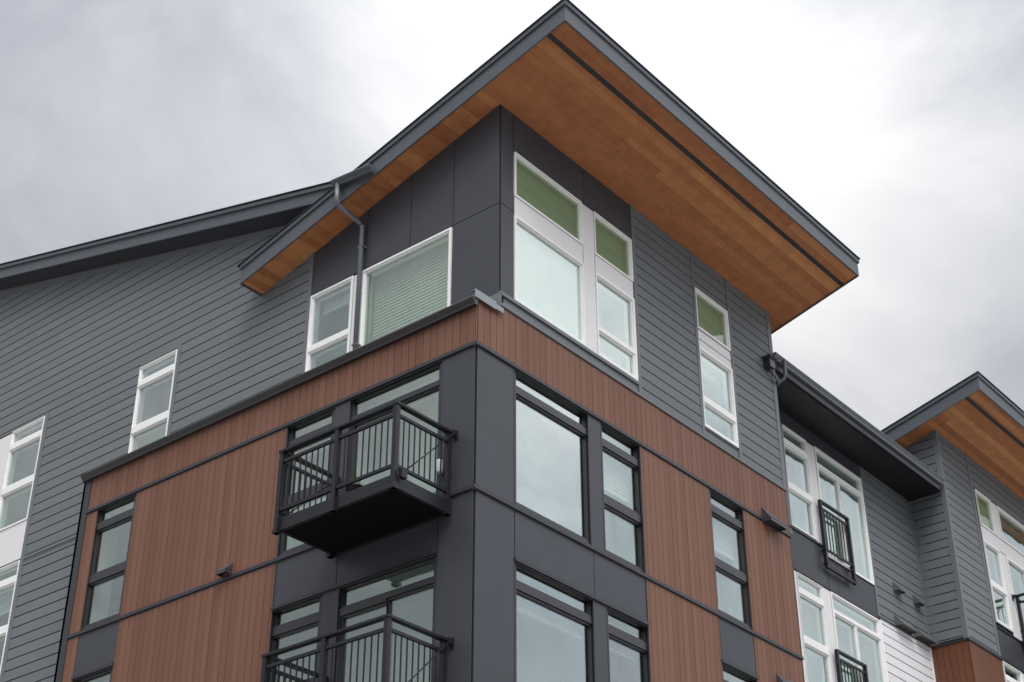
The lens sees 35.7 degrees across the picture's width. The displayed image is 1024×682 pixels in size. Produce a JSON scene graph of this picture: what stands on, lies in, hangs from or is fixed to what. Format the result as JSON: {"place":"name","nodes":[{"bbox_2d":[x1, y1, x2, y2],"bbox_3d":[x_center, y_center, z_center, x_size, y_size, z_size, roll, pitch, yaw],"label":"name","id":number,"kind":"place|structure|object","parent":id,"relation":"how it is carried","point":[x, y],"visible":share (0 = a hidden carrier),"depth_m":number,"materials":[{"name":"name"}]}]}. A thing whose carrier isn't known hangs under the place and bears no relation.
{"place":"outdoors","nodes":[
{"label":"outdoors","id":0,"kind":"place"},
{"bbox_2d":[346,474,362,491],"bbox_3d":[-2.155,1.982,21.693,0.261,0.364,0.256,-23,-38,33],"label":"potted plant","id":1,"kind":"object","parent":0,"point":[353,486],"visible":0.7,"depth_m":21.59,"materials":[{"name":"green plant"}]},
{"bbox_2d":[0,0,1023,430],"label":"sky","id":2,"kind":"structure","parent":0,"point":[897,125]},
{"label":"ground","id":3,"kind":"structure","parent":0,"visible":0},
{"bbox_2d":[0,0,1023,681],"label":"apartment building","id":4,"kind":"structure","parent":3,"relation":"on","point":[550,280],"depth_m":26.29,"materials":[{"name":"grey wood"}]},
{"bbox_2d":[0,560,19,672],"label":"window","id":5,"kind":"structure","parent":4,"relation":"in","point":[9,573],"depth_m":29.46,"materials":[{"name":"white plastic"}]},
{"bbox_2d":[0,416,44,531],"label":"window","id":6,"kind":"structure","parent":4,"relation":"in","point":[18,482],"depth_m":31.01,"materials":[{"name":"glass"}]},
{"bbox_2d":[74,668,112,681],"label":"window","id":7,"kind":"structure","parent":4,"relation":"in","point":[105,676],"depth_m":25.60,"materials":[{"name":"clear glass"}]},
{"bbox_2d":[81,494,136,629],"bbox_3d":[-6.546,3.794,26.718,1.070,2.200,0.562,-23,-38,33],"label":"window","id":8,"kind":"structure","parent":4,"relation":"in","point":[103,570],"depth_m":26.87,"materials":[{"name":"clear glass"}]},
{"bbox_2d":[128,349,177,452],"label":"window","id":9,"kind":"structure","parent":4,"relation":"in","point":[156,378],"depth_m":29.00,"materials":[{"name":"glass"}]},
{"bbox_2d":[268,595,322,681],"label":"window","id":10,"kind":"structure","parent":4,"relation":"in","point":[300,622],"depth_m":23.06,"materials":[{"name":"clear glass"}]},
{"bbox_2d":[278,408,334,556],"bbox_3d":[-2.920,2.233,24.169,1.070,2.200,0.562,-23,-38,33],"label":"window","id":11,"kind":"structure","parent":4,"relation":"in","point":[318,424],"depth_m":24.48,"materials":[{"name":"clear glass"}]},
{"bbox_2d":[305,275,354,371],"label":"window","id":12,"kind":"structure","parent":4,"relation":"in","point":[330,314],"depth_m":26.52,"materials":[{"name":"glass"}]},
{"bbox_2d":[334,556,436,681],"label":"patio door","id":13,"kind":"structure","parent":4,"relation":"in","point":[408,593],"depth_m":22.09,"materials":[{"name":"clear glass"}]},
{"bbox_2d":[346,362,441,495],"bbox_3d":[-1.542,1.648,23.195,1.860,2.220,0.562,-23,-38,33],"label":"patio door","id":14,"kind":"structure","parent":4,"relation":"in","point":[420,391],"depth_m":23.66,"materials":[{"name":"clear glass"}]},
{"bbox_2d":[358,227,452,347],"bbox_3d":[-1.511,-0.672,25.342,1.940,1.600,0.604,-23,-38,33],"label":"window","id":15,"kind":"structure","parent":4,"relation":"in","point":[412,284],"depth_m":25.58,"materials":[{"name":"glass"}]},
{"bbox_2d":[436,459,443,474],"bbox_3d":[-0.998,1.746,22.048,0.110,0.215,0.130,-23,-38,33],"label":"wall lamp","id":16,"kind":"object","parent":4,"relation":"attached to","point":[438,467],"visible":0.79,"depth_m":22.00,"materials":[{"name":"white plastic"}]},
{"bbox_2d":[514,152,582,244],"bbox_3d":[0.532,-2.279,25.773,0.194,0.890,1.750,-23,-38,33],"label":"window","id":17,"kind":"structure","parent":4,"relation":"in","point":[532,187],"depth_m":25.88,"materials":[{"name":"green glass"}]},
{"bbox_2d":[514,215,585,345],"bbox_3d":[0.533,-0.919,24.941,0.194,1.600,1.750,-23,-38,33],"label":"window","id":18,"kind":"structure","parent":4,"relation":"in","point":[549,280],"depth_m":25.07,"materials":[{"name":"glass"}]},
{"bbox_2d":[515,371,589,543],"bbox_3d":[0.379,1.804,23.471,0.562,2.200,1.810,-23,-38,33],"label":"window","id":19,"kind":"structure","parent":4,"relation":"in","point":[552,477],"depth_m":23.96,"materials":[{"name":"clear glass"}]},
{"bbox_2d":[515,563,593,681],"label":"window","id":20,"kind":"structure","parent":4,"relation":"in","point":[554,623],"depth_m":22.43,"materials":[{"name":"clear glass"}]},
{"bbox_2d":[593,211,633,281],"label":"window","id":21,"kind":"structure","parent":4,"relation":"in","point":[612,246],"depth_m":27.05,"materials":[{"name":"green glass"}]},
{"bbox_2d":[595,272,638,380],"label":"window","id":22,"kind":"structure","parent":4,"relation":"in","point":[615,309],"depth_m":26.52,"materials":[{"name":"glass"}]},
{"bbox_2d":[601,424,643,571],"bbox_3d":[1.479,2.501,24.610,0.562,2.200,1.070,-23,-38,33],"label":"window","id":23,"kind":"structure","parent":4,"relation":"in","point":[620,456],"depth_m":24.84,"materials":[{"name":"clear glass"}]},
{"bbox_2d":[607,608,648,681],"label":"window","id":24,"kind":"structure","parent":4,"relation":"in","point":[627,639],"depth_m":23.56,"materials":[{"name":"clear glass"}]},
{"bbox_2d":[695,287,730,351],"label":"window","id":25,"kind":"structure","parent":4,"relation":"in","point":[712,319],"depth_m":29.08,"materials":[{"name":"green glass"}]},
{"bbox_2d":[699,346,738,448],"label":"window","id":26,"kind":"structure","parent":4,"relation":"in","point":[720,418],"depth_m":28.47,"materials":[{"name":"glass"}]},
{"bbox_2d":[709,490,751,628],"bbox_3d":[3.413,3.724,26.611,0.562,2.200,1.070,-23,-38,33],"label":"window","id":27,"kind":"structure","parent":4,"relation":"in","point":[733,600],"depth_m":26.84,"materials":[{"name":"clear glass"}]},
{"bbox_2d":[722,665,755,681],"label":"window","id":28,"kind":"structure","parent":4,"relation":"in","point":[729,675],"depth_m":25.56,"materials":[{"name":"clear glass"}]},
{"bbox_2d":[781,424,816,539],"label":"window","id":29,"kind":"structure","parent":4,"relation":"in","point":[795,447],"depth_m":31.72,"materials":[{"name":"glass"}]},
{"bbox_2d":[796,572,832,681],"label":"window","id":30,"kind":"structure","parent":4,"relation":"in","point":[810,594],"depth_m":30.10,"materials":[{"name":"grey glass"}]},
{"bbox_2d":[813,446,874,584],"bbox_3d":[6.566,3.671,32.657,0.604,2.420,1.940,-23,-38,33],"label":"patio door","id":31,"kind":"structure","parent":4,"relation":"in","point":[838,487],"depth_m":33.10,"materials":[{"name":"glass"}]},
{"bbox_2d":[830,591,886,681],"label":"patio door","id":32,"kind":"structure","parent":4,"relation":"in","point":[857,633],"depth_m":31.64,"materials":[{"name":"grey glass"}]},
{"bbox_2d":[974,489,996,535],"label":"window","id":33,"kind":"structure","parent":4,"relation":"in","point":[984,507],"depth_m":36.73,"materials":[{"name":"glass"}]},
{"bbox_2d":[982,539,1013,632],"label":"window","id":34,"kind":"structure","parent":4,"relation":"in","point":[993,560],"depth_m":35.77,"materials":[{"name":"glass"}]},
{"bbox_2d":[996,506,1023,556],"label":"window","id":35,"kind":"structure","parent":4,"relation":"in","point":[1012,531],"depth_m":38.25,"materials":[{"name":"glass"}]},
{"bbox_2d":[1002,661,1022,681],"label":"window","id":36,"kind":"structure","parent":4,"relation":"in","point":[1011,674],"depth_m":34.69,"materials":[{"name":"white plastic"}]},
{"bbox_2d":[1005,556,1023,640],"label":"patio door","id":37,"kind":"structure","parent":4,"relation":"in","point":[1015,571],"depth_m":37.13,"materials":[{"name":"white plastic"}]}
]}

